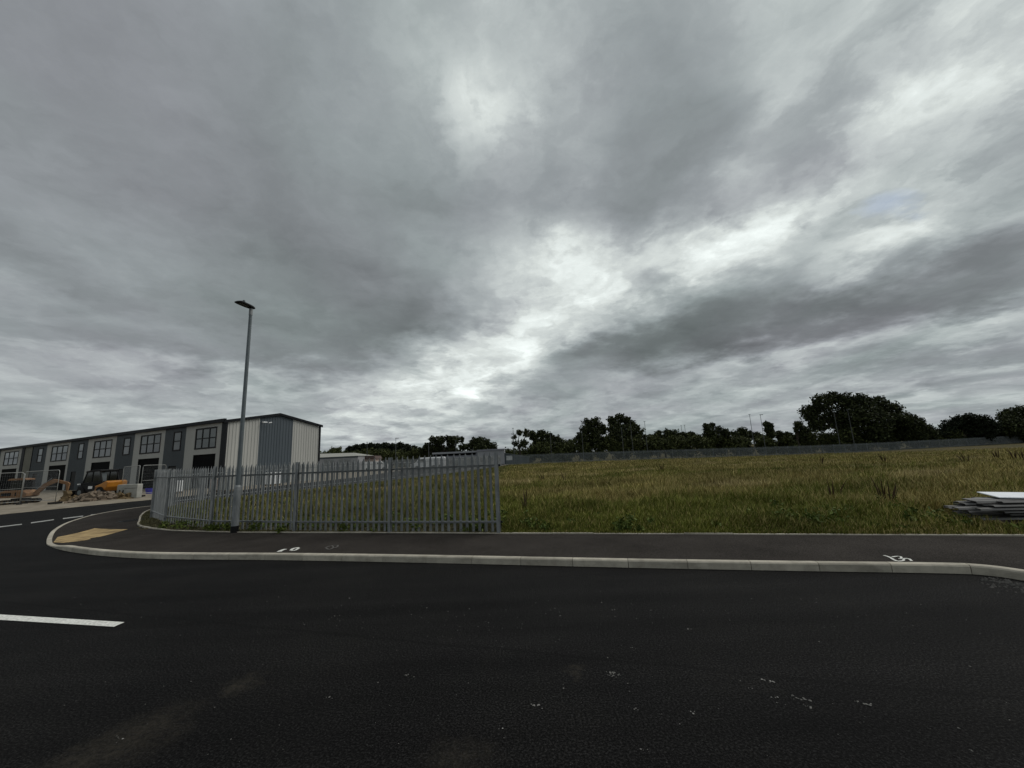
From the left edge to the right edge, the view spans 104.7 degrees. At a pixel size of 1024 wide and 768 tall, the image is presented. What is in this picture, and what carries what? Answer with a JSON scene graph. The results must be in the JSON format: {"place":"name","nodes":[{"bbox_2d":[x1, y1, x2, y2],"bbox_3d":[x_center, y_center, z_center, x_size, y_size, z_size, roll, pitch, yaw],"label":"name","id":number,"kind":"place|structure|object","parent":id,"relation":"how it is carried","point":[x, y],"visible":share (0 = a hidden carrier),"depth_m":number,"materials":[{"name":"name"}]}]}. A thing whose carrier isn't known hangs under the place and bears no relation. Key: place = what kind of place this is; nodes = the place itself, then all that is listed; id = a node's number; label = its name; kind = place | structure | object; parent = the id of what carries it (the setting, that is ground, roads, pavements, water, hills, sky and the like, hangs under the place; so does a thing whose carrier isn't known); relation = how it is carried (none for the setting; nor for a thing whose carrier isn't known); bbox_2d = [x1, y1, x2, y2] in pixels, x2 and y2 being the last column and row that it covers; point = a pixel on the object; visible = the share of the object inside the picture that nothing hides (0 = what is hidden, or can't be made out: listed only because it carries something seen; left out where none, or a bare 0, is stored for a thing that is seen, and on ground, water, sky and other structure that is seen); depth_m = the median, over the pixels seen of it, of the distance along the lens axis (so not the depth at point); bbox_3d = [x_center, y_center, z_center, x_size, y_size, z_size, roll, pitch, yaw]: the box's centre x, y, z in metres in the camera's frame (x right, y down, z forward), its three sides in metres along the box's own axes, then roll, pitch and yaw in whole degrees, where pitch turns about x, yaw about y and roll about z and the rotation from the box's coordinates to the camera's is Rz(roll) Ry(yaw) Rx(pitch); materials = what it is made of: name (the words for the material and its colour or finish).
{"place":"outdoors","nodes":[
{"label":"outdoors","id":0,"kind":"place"},
{"bbox_2d":[0,413,322,490],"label":"industrial building","id":1,"kind":"structure","parent":0,"point":[278,438],"depth_m":43.97,"materials":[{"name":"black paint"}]},
{"bbox_2d":[3,451,18,465],"bbox_3d":[-77.068,11.452,60.747,5.800,2.100,0.120,-7,-11,24],"label":"window","id":2,"kind":"structure","parent":1,"relation":"in","point":[10,458],"depth_m":60.75,"materials":[{"name":"glass"}]},
{"bbox_2d":[36,448,43,462],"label":"window","id":3,"kind":"structure","parent":1,"relation":"in","point":[40,450],"depth_m":56.23,"materials":[{"name":"glass"}]},
{"bbox_2d":[50,445,68,461],"bbox_3d":[-61.387,9.417,53.548,5.150,2.100,0.120,-7,-11,24],"label":"window","id":4,"kind":"structure","parent":1,"relation":"in","point":[58,453],"depth_m":53.53,"materials":[{"name":"glass"}]},
{"bbox_2d":[69,472,75,489],"bbox_3d":[-56.459,12.485,50.746,1.350,2.280,0.080,-7,-11,24],"label":"door","id":5,"kind":"structure","parent":1,"relation":"in","point":[73,474],"depth_m":50.75,"materials":[{"name":"black paint"}]},
{"bbox_2d":[77,443,84,458],"bbox_3d":[-55.566,8.662,50.875,1.550,2.040,0.120,-7,-11,24],"label":"window","id":6,"kind":"structure","parent":1,"relation":"in","point":[81,445],"depth_m":50.89,"materials":[{"name":"glass"}]},
{"bbox_2d":[92,439,112,457],"bbox_3d":[-50.196,7.965,48.410,4.650,2.100,0.120,-7,-11,24],"label":"window","id":7,"kind":"structure","parent":1,"relation":"in","point":[102,448],"depth_m":48.39,"materials":[{"name":"glass"}]},
{"bbox_2d":[122,437,130,455],"bbox_3d":[-44.827,7.268,45.944,1.650,2.040,0.120,-7,-11,24],"label":"window","id":8,"kind":"structure","parent":1,"relation":"in","point":[127,441],"depth_m":45.93,"materials":[{"name":"glass"}]},
{"bbox_2d":[139,433,161,453],"bbox_3d":[-40.075,6.652,43.763,4.280,2.100,0.120,-7,-11,24],"label":"window","id":9,"kind":"structure","parent":1,"relation":"in","point":[151,443],"depth_m":43.73,"materials":[{"name":"glass"}]},
{"bbox_2d":[172,431,181,450],"bbox_3d":[-35.215,6.021,41.531,1.550,2.040,0.120,-7,-11,24],"label":"window","id":10,"kind":"structure","parent":1,"relation":"in","point":[176,445],"depth_m":41.52,"materials":[{"name":"glass"}]},
{"bbox_2d":[194,426,217,449],"bbox_3d":[-30.522,5.412,39.377,3.650,2.100,0.120,-7,-11,24],"label":"window","id":11,"kind":"structure","parent":1,"relation":"in","point":[205,438],"depth_m":39.35,"materials":[{"name":"glass"}]},
{"bbox_2d":[0,467,403,514],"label":"yard","id":12,"kind":"structure","parent":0,"point":[28,507],"depth_m":26.87,"materials":[{"name":"concrete"}]},
{"bbox_2d":[0,472,24,504],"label":"site fence panel","id":13,"kind":"object","parent":12,"relation":"on","point":[19,503],"visible":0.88,"depth_m":27.12,"materials":[{"name":"metal"}]},
{"bbox_2d":[0,478,71,504],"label":"excavator","id":14,"kind":"object","parent":12,"relation":"on","point":[17,491],"visible":0.83,"depth_m":28.64,"materials":[{"name":"orange metal"}]},
{"bbox_2d":[13,470,62,504],"bbox_3d":[-33.239,7.263,27.787,4.239,2.291,0.660,-6,-11,17],"label":"site fence panel","id":15,"kind":"object","parent":12,"relation":"on","point":[55,502],"visible":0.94,"depth_m":27.82,"materials":[{"name":"metal"}]},
{"bbox_2d":[64,490,117,502],"bbox_3d":[-29.270,7.967,27.770,3.013,0.951,1.964,-3,-10,0],"label":"rubble heap","id":16,"kind":"object","parent":12,"relation":"on","point":[94,495],"visible":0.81,"depth_m":27.30,"materials":[{"name":"stone"}]},
{"bbox_2d":[60,469,126,497],"bbox_3d":[-35.906,8.521,33.992,4.574,2.220,1.770,-4,-10,8],"label":"loader","id":17,"kind":"object","parent":12,"relation":"on","point":[106,480],"visible":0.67,"depth_m":33.38,"materials":[{"name":"orange paint"}]},
{"bbox_2d":[116,491,133,498],"bbox_3d":[-28.715,8.127,28.547,2.586,0.694,1.265,-3,-10,0],"label":"spoil heap","id":18,"kind":"object","parent":12,"relation":"on","point":[120,494],"visible":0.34,"depth_m":28.42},
{"bbox_2d":[117,484,142,497],"bbox_3d":[-28.095,7.872,28.983,1.620,1.000,0.412,-3,-10,4],"label":"site barrier","id":19,"kind":"object","parent":12,"relation":"on","point":[135,490],"visible":0.8,"depth_m":28.83,"materials":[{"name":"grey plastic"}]},
{"bbox_2d":[122,465,142,496],"bbox_3d":[-31.042,7.878,32.058,6.876,2.391,0.660,-11,-13,37],"label":"site fence panel","id":20,"kind":"object","parent":12,"relation":"on","point":[130,475],"visible":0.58,"depth_m":32.09,"materials":[{"name":"metal"}]},
{"bbox_2d":[217,477,234,491],"bbox_3d":[-22.679,7.955,31.615,1.200,1.227,1.000,-7,-11,24],"label":"block pallet","id":21,"kind":"object","parent":12,"relation":"on","point":[225,483],"visible":0.33,"depth_m":31.18,"materials":[{"name":"grey concrete"}]},
{"bbox_2d":[320,453,373,470],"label":"storage shed","id":22,"kind":"structure","parent":12,"relation":"on","point":[336,457],"depth_m":82.83,"materials":[{"name":"grey metal"}]},
{"bbox_2d":[365,456,381,461],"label":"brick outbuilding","id":23,"kind":"structure","parent":12,"relation":"on","point":[377,458],"depth_m":86.66,"materials":[{"name":"grey brick"}]},
{"bbox_2d":[265,472,280,485],"bbox_3d":[-23.187,9.132,38.022,1.300,1.227,1.000,-7,-11,24],"label":"block pallet","id":24,"kind":"object","parent":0,"point":[270,479],"visible":0.34,"depth_m":37.63,"materials":[{"name":"white paint"}]},
{"bbox_2d":[0,467,1023,767],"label":"road","id":25,"kind":"structure","parent":0,"point":[266,657],"depth_m":3.51,"materials":[{"name":"asphalt"}]},
{"bbox_2d":[0,614,123,626],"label":"road marking","id":26,"kind":"object","parent":25,"relation":"on","point":[58,620],"visible":1,"depth_m":5.10,"materials":[{"name":"paint"}]},
{"bbox_2d":[46,474,1023,580],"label":"kerb","id":27,"kind":"structure","parent":25,"relation":"on","point":[920,567],"depth_m":6.39,"materials":[{"name":"concrete"}]},
{"bbox_2d":[105,586,1008,761],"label":"grit flecks","id":28,"kind":"object","parent":25,"relation":"on","point":[627,683],"visible":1,"depth_m":3.01,"materials":[{"name":"stone"}]},
{"bbox_2d":[0,0,1023,452],"label":"sky","id":29,"kind":"structure","parent":0,"point":[492,220],"materials":[{"name":"grey"}]},
{"bbox_2d":[52,464,1023,568],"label":"pavement","id":30,"kind":"structure","parent":0,"point":[1005,551],"depth_m":7.48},
{"bbox_2d":[54,528,126,542],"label":"tactile paving","id":31,"kind":"structure","parent":30,"relation":"on","point":[89,534],"depth_m":12.08,"materials":[{"name":"concrete"}]},
{"bbox_2d":[230,300,254,532],"bbox_3d":[-7.808,0.797,11.210,0.258,6.680,0.588,-5,-10,11],"label":"street lamp","id":32,"kind":"object","parent":30,"relation":"on","point":[235,511],"visible":0.94,"depth_m":11.22,"materials":[{"name":"metal"}]},
{"bbox_2d":[52,441,1023,566],"bbox_3d":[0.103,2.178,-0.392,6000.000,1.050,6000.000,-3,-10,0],"label":"ground","id":33,"kind":"structure","parent":0,"point":[1009,445],"depth_m":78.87,"materials":[{"name":"plant"}]},
{"bbox_2d":[150,452,502,532],"bbox_3d":[-8.392,8.026,37.468,16.799,1.938,57.744,-3,-10,0],"label":"palisade fence","id":34,"kind":"object","parent":33,"relation":"on","point":[164,493],"visible":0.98,"depth_m":10.61,"materials":[{"name":"metal"}]},
{"bbox_2d":[359,447,381,455],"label":"bush","id":35,"kind":"object","parent":33,"relation":"on","point":[368,452],"visible":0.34,"depth_m":98.52,"materials":[{"name":"green plant"}]},
{"bbox_2d":[376,447,391,461],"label":"bush","id":36,"kind":"object","parent":33,"relation":"on","point":[383,454],"visible":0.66,"depth_m":97.50,"materials":[{"name":"green plant"}]},
{"bbox_2d":[389,449,406,466],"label":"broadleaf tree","id":37,"kind":"object","parent":33,"relation":"on","point":[399,452],"visible":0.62,"depth_m":97.97,"materials":[{"name":"green plant"}]},
{"bbox_2d":[393,441,406,466],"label":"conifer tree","id":38,"kind":"object","parent":33,"relation":"on","point":[400,445],"visible":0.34,"depth_m":103.51,"materials":[{"name":"green plant"}]},
{"bbox_2d":[410,447,423,459],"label":"bush","id":39,"kind":"object","parent":33,"relation":"on","point":[416,454],"visible":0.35,"depth_m":99.27,"materials":[{"name":"green plant"}]},
{"bbox_2d":[417,435,467,455],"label":"broadleaf tree","id":40,"kind":"object","parent":33,"relation":"on","point":[435,444],"visible":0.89,"depth_m":96.52,"materials":[{"name":"green plant"}]},
{"bbox_2d":[432,448,528,465],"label":"office building","id":41,"kind":"structure","parent":33,"relation":"on","point":[504,455],"depth_m":78.72,"materials":[{"name":"black paint"}]},
{"bbox_2d":[465,436,496,450],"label":"broadleaf tree","id":42,"kind":"object","parent":33,"relation":"on","point":[477,443],"visible":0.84,"depth_m":94.52,"materials":[{"name":"green plant"}]},
{"bbox_2d":[511,428,530,454],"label":"broadleaf tree","id":43,"kind":"object","parent":33,"relation":"on","point":[524,442],"visible":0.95,"depth_m":82.74,"materials":[{"name":"green plant"}]},
{"bbox_2d":[522,442,542,462],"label":"bush","id":44,"kind":"object","parent":33,"relation":"on","point":[525,452],"visible":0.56,"depth_m":81.94,"materials":[{"name":"green plant"}]},
{"bbox_2d":[527,440,556,461],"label":"bush","id":45,"kind":"object","parent":33,"relation":"on","point":[546,450],"visible":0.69,"depth_m":81.39,"materials":[{"name":"green plant"}]},
{"bbox_2d":[528,429,562,448],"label":"broadleaf tree","id":46,"kind":"object","parent":33,"relation":"on","point":[539,436],"visible":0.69,"depth_m":84.76,"materials":[{"name":"green plant"}]},
{"bbox_2d":[550,438,577,461],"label":"bush","id":47,"kind":"object","parent":33,"relation":"on","point":[565,446],"visible":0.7,"depth_m":82.42,"materials":[{"name":"green plant"}]},
{"bbox_2d":[565,438,591,460],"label":"bush","id":48,"kind":"object","parent":33,"relation":"on","point":[577,450],"visible":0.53,"depth_m":83.28,"materials":[{"name":"green plant"}]},
{"bbox_2d":[137,465,1023,535],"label":"edging","id":49,"kind":"object","parent":33,"relation":"on","point":[139,525],"visible":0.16,"depth_m":8.26,"materials":[{"name":"concrete"}]},
{"bbox_2d":[158,493,1023,533],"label":"broadleaf weeds","id":50,"kind":"object","parent":33,"relation":"on","point":[252,527],"visible":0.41,"depth_m":9.27,"materials":[{"name":"green plant"}]},
{"bbox_2d":[574,416,609,459],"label":"broadleaf tree","id":51,"kind":"object","parent":33,"relation":"on","point":[594,429],"visible":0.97,"depth_m":84.29,"materials":[{"name":"green plant"}]},
{"bbox_2d":[593,440,617,459],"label":"bush","id":52,"kind":"object","parent":33,"relation":"on","point":[600,449],"visible":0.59,"depth_m":83.72,"materials":[{"name":"green plant"}]},
{"bbox_2d":[601,433,634,459],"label":"bush","id":53,"kind":"object","parent":33,"relation":"on","point":[609,439],"visible":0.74,"depth_m":83.68,"materials":[{"name":"green plant"}]},
{"bbox_2d":[615,435,636,458],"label":"bush","id":54,"kind":"object","parent":33,"relation":"on","point":[627,444],"visible":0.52,"depth_m":83.95,"materials":[{"name":"green plant"}]},
{"bbox_2d":[606,413,646,458],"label":"broadleaf tree","id":55,"kind":"object","parent":33,"relation":"on","point":[616,423],"visible":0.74,"depth_m":86.33,"materials":[{"name":"green plant"}]},
{"bbox_2d":[629,434,645,458],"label":"bush","id":56,"kind":"object","parent":33,"relation":"on","point":[638,442],"visible":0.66,"depth_m":84.65,"materials":[{"name":"green plant"}]},
{"bbox_2d":[640,438,664,457],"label":"bush","id":57,"kind":"object","parent":33,"relation":"on","point":[650,445],"visible":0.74,"depth_m":84.47,"materials":[{"name":"green plant"}]},
{"bbox_2d":[645,433,674,457],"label":"bush","id":58,"kind":"object","parent":33,"relation":"on","point":[652,436],"visible":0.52,"depth_m":85.12,"materials":[{"name":"green plant"}]},
{"bbox_2d":[649,427,679,457],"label":"broadleaf tree","id":59,"kind":"object","parent":33,"relation":"on","point":[666,433],"visible":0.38,"depth_m":89.09,"materials":[{"name":"green plant"}]},
{"bbox_2d":[660,434,678,457],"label":"bush","id":60,"kind":"object","parent":33,"relation":"on","point":[672,439],"visible":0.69,"depth_m":84.65,"materials":[{"name":"green plant"}]},
{"bbox_2d":[670,434,701,456],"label":"bush","id":61,"kind":"object","parent":33,"relation":"on","point":[689,447],"visible":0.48,"depth_m":85.51,"materials":[{"name":"green plant"}]},
{"bbox_2d":[686,434,714,456],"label":"bush","id":62,"kind":"object","parent":33,"relation":"on","point":[699,441],"visible":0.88,"depth_m":85.07,"materials":[{"name":"green plant"}]},
{"bbox_2d":[700,432,719,455],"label":"bush","id":63,"kind":"object","parent":33,"relation":"on","point":[713,441],"visible":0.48,"depth_m":85.94,"materials":[{"name":"green plant"}]},
{"bbox_2d":[700,422,732,455],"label":"broadleaf tree","id":64,"kind":"object","parent":33,"relation":"on","point":[709,429],"visible":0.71,"depth_m":87.14,"materials":[{"name":"green plant"}]},
{"bbox_2d":[716,435,735,455],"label":"bush","id":65,"kind":"object","parent":33,"relation":"on","point":[723,443],"visible":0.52,"depth_m":86.88,"materials":[{"name":"green plant"}]},
{"bbox_2d":[724,434,753,455],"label":"bush","id":66,"kind":"object","parent":33,"relation":"on","point":[741,443],"visible":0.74,"depth_m":85.79,"materials":[{"name":"green plant"}]},
{"bbox_2d":[730,426,760,453],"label":"broadleaf tree","id":67,"kind":"object","parent":33,"relation":"on","point":[741,431],"visible":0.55,"depth_m":89.08,"materials":[{"name":"green plant"}]},
{"bbox_2d":[754,434,773,454],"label":"bush","id":68,"kind":"object","parent":33,"relation":"on","point":[759,440],"visible":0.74,"depth_m":84.97,"materials":[{"name":"green plant"}]},
{"bbox_2d":[506,436,1022,464],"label":"palisade fence","id":69,"kind":"object","parent":33,"relation":"on","point":[660,451],"visible":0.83,"depth_m":75.48,"materials":[{"name":"metal"}]},
{"bbox_2d":[762,420,776,438],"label":"broadleaf tree","id":70,"kind":"object","parent":33,"relation":"on","point":[768,430],"visible":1,"depth_m":86.65,"materials":[{"name":"green plant"}]},
{"bbox_2d":[760,433,778,453],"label":"bush","id":71,"kind":"object","parent":33,"relation":"on","point":[773,442],"visible":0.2,"depth_m":86.00,"materials":[{"name":"green plant"}]},
{"bbox_2d":[521,450,1023,505],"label":"weed stems","id":72,"kind":"object","parent":33,"relation":"on","point":[829,490],"visible":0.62,"depth_m":11.54,"materials":[{"name":"plant"}]},
{"bbox_2d":[776,430,794,453],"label":"broadleaf tree","id":73,"kind":"object","parent":33,"relation":"on","point":[780,433],"visible":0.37,"depth_m":88.14,"materials":[{"name":"green plant"}]},
{"bbox_2d":[778,435,801,453],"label":"bush","id":74,"kind":"object","parent":33,"relation":"on","point":[788,441],"visible":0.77,"depth_m":86.00,"materials":[{"name":"green plant"}]},
{"bbox_2d":[793,420,810,452],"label":"broadleaf tree","id":75,"kind":"object","parent":33,"relation":"on","point":[800,429],"visible":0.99,"depth_m":86.54,"materials":[{"name":"green plant"}]},
{"bbox_2d":[794,432,817,452],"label":"bush","id":76,"kind":"object","parent":33,"relation":"on","point":[802,442],"visible":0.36,"depth_m":87.78,"materials":[{"name":"green plant"}]},
{"bbox_2d":[800,430,825,452],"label":"bush","id":77,"kind":"object","parent":33,"relation":"on","point":[816,440],"visible":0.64,"depth_m":87.36,"materials":[{"name":"green plant"}]},
{"bbox_2d":[818,431,833,451],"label":"bush","id":78,"kind":"object","parent":33,"relation":"on","point":[824,435],"visible":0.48,"depth_m":88.39,"materials":[{"name":"green plant"}]},
{"bbox_2d":[824,432,851,451],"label":"bush","id":79,"kind":"object","parent":33,"relation":"on","point":[834,439],"visible":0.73,"depth_m":86.45,"materials":[{"name":"green plant"}]},
{"bbox_2d":[797,390,906,450],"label":"broadleaf tree","id":80,"kind":"object","parent":33,"relation":"on","point":[879,418],"visible":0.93,"depth_m":88.71,"materials":[{"name":"green plant"}]},
{"bbox_2d":[833,427,871,450],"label":"bush","id":81,"kind":"object","parent":33,"relation":"on","point":[850,437],"visible":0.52,"depth_m":86.77,"materials":[{"name":"green plant"}]},
{"bbox_2d":[879,430,897,448],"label":"bush","id":82,"kind":"object","parent":33,"relation":"on","point":[891,434],"visible":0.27,"depth_m":88.65,"materials":[{"name":"green plant"}]},
{"bbox_2d":[887,428,904,448],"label":"bush","id":83,"kind":"object","parent":33,"relation":"on","point":[897,437],"visible":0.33,"depth_m":88.73,"materials":[{"name":"green plant"}]},
{"bbox_2d":[894,410,941,447],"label":"broadleaf tree","id":84,"kind":"object","parent":33,"relation":"on","point":[915,427],"visible":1,"depth_m":86.03,"materials":[{"name":"green plant"}]},
{"bbox_2d":[919,429,946,446],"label":"bush","id":85,"kind":"object","parent":33,"relation":"on","point":[940,438],"visible":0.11,"depth_m":87.82,"materials":[{"name":"green plant"}]},
{"bbox_2d":[933,429,969,446],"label":"bush","id":86,"kind":"object","parent":33,"relation":"on","point":[960,432],"visible":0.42,"depth_m":88.09,"materials":[{"name":"green plant"}]},
{"bbox_2d":[937,412,1003,445],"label":"broadleaf tree","id":87,"kind":"object","parent":33,"relation":"on","point":[970,425],"visible":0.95,"depth_m":88.01,"materials":[{"name":"green plant"}]},
{"bbox_2d":[994,404,1023,442],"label":"broadleaf tree","id":88,"kind":"object","parent":33,"relation":"on","point":[1011,419],"visible":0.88,"depth_m":89.27,"materials":[{"name":"green plant"}]},
{"bbox_2d":[999,520,1023,523],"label":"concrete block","id":89,"kind":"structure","parent":33,"relation":"on","point":[1016,521],"depth_m":7.51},
{"bbox_2d":[963,514,1023,517],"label":"steel strip","id":90,"kind":"object","parent":89,"relation":"on","point":[996,515],"visible":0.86,"depth_m":7.49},
{"bbox_3d":[11.135,2.464,7.090,0.340,0.230,0.750,-5,-11,14],"label":"concrete block","id":91,"kind":"object","parent":33,"relation":"on","visible":0},
{"bbox_2d":[980,517,1023,519],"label":"steel strip","id":92,"kind":"object","parent":91,"relation":"on","point":[1007,518],"visible":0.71,"depth_m":7.21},
{"bbox_2d":[980,577,1023,592],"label":"loose gravel","id":93,"kind":"structure","parent":0,"point":[1007,581],"depth_m":4.85,"materials":[{"name":"gravel"}]},
{"label":"steel strip","id":94,"kind":"object","parent":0,"visible":0},
{"bbox_2d":[967,512,1004,514],"bbox_3d":[10.132,2.342,7.224,2.968,0.031,0.144,-5,-16,10],"label":"steel strip","id":95,"kind":"object","parent":94,"relation":"on","point":[991,513],"visible":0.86,"depth_m":7.40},
{"bbox_2d":[964,510,1010,512],"bbox_3d":[9.992,2.297,7.161,2.900,0.031,0.124,-4,-9,11],"label":"steel strip","id":96,"kind":"object","parent":95,"relation":"on","point":[973,511],"visible":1,"depth_m":7.36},
{"bbox_2d":[952,506,1023,509],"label":"steel strip","id":97,"kind":"object","parent":96,"relation":"on","point":[967,508],"visible":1,"depth_m":7.45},
{"bbox_2d":[976,503,1023,505],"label":"steel strip","id":98,"kind":"object","parent":97,"relation":"on","point":[985,504],"visible":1,"depth_m":7.39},
{"bbox_2d":[996,501,1023,502],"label":"steel strip","id":99,"kind":"object","parent":98,"relation":"on","point":[1009,501],"visible":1,"depth_m":7.22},
{"bbox_2d":[970,498,1023,502],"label":"steel strip","id":100,"kind":"object","parent":99,"relation":"on","point":[987,501],"visible":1,"depth_m":7.39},
{"bbox_2d":[977,492,1023,497],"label":"white board","id":101,"kind":"object","parent":99,"relation":"on","point":[1008,494],"visible":1,"depth_m":7.65,"materials":[{"name":"white"}]},
{"bbox_2d":[998,510,1023,512],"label":"steel strip","id":102,"kind":"object","parent":96,"relation":"on","point":[1016,511],"visible":1,"depth_m":7.16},
{"bbox_2d":[975,507,1023,510],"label":"steel strip","id":103,"kind":"object","parent":102,"relation":"on","point":[1001,508],"visible":1,"depth_m":7.21,"materials":[{"name":"metal"}]},
{"bbox_2d":[988,504,1023,506],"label":"steel strip","id":104,"kind":"object","parent":103,"relation":"on","point":[1012,505],"visible":1,"depth_m":7.20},
{"label":"steel strip","id":105,"kind":"object","parent":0,"visible":0},
{"bbox_2d":[964,498,1021,500],"bbox_3d":[10.181,2.139,7.471,2.766,0.032,0.147,-4,-7,7],"label":"steel strip","id":106,"kind":"object","parent":105,"relation":"on","point":[990,498],"visible":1,"depth_m":7.57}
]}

